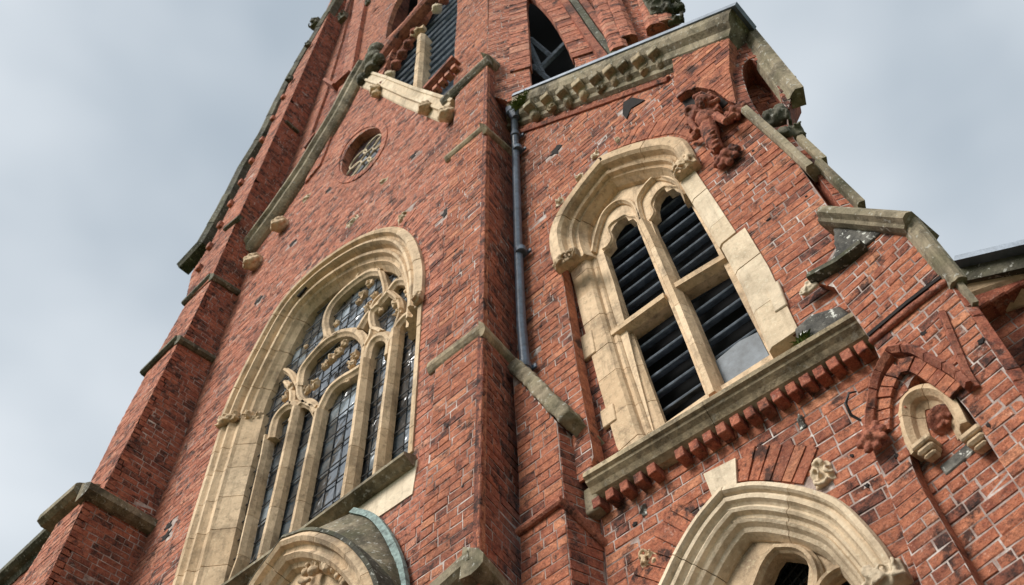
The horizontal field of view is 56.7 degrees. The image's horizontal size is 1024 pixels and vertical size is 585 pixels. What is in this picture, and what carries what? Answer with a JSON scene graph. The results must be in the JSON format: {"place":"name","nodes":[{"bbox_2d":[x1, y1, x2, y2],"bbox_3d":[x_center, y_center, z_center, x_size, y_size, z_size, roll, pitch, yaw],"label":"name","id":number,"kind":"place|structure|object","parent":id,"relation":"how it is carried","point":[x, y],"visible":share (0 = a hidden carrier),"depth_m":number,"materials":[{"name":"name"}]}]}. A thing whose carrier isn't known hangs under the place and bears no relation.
{"place":"outdoors","nodes":[
{"label":"outdoors","id":0,"kind":"place"},
{"bbox_2d":[0,0,1023,568],"label":"sky","id":1,"kind":"structure","parent":0,"point":[125,125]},
{"label":"ground","id":2,"kind":"structure","parent":0,"visible":0},
{"bbox_2d":[0,0,1023,584],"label":"church","id":3,"kind":"structure","parent":2,"relation":"on","point":[448,316],"depth_m":7.84,"materials":[{"name":"red brick"}]},
{"bbox_2d":[172,211,443,584],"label":"tracery window","id":4,"kind":"structure","parent":3,"relation":"in","point":[341,357],"depth_m":9.73,"materials":[{"name":"stone"}]},
{"bbox_2d":[334,120,387,183],"bbox_3d":[-2.205,-2.117,14.853,1.600,2.560,0.408,-39,-64,20],"label":"round window","id":5,"kind":"structure","parent":3,"relation":"in","point":[368,153],"depth_m":14.88,"materials":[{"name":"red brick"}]},
{"bbox_2d":[509,89,528,111],"bbox_3d":[0.089,-2.321,11.434,0.339,0.114,0.164,-39,-64,20],"label":"gutter fern","id":6,"kind":"object","parent":3,"relation":"on","point":[517,103],"visible":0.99,"depth_m":11.43,"materials":[{"name":"green plant"}]},
{"bbox_2d":[549,116,797,450],"bbox_3d":[1.284,-0.078,7.450,2.025,5.200,0.811,-39,-64,20],"label":"louvred window","id":7,"kind":"structure","parent":3,"relation":"in","point":[676,307],"depth_m":7.45,"materials":[{"name":"stone"}]},
{"bbox_2d":[629,444,913,584],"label":"arched window","id":8,"kind":"structure","parent":3,"relation":"in","point":[758,531],"depth_m":5.23,"materials":[{"name":"stone"}]},
{"bbox_2d":[789,328,812,346],"bbox_3d":[1.688,0.271,5.538,0.166,0.060,0.072,-39,-64,20],"label":"grass tuft","id":9,"kind":"object","parent":3,"relation":"on","point":[804,336],"visible":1,"depth_m":5.54,"materials":[{"name":"green plant"}]}
]}

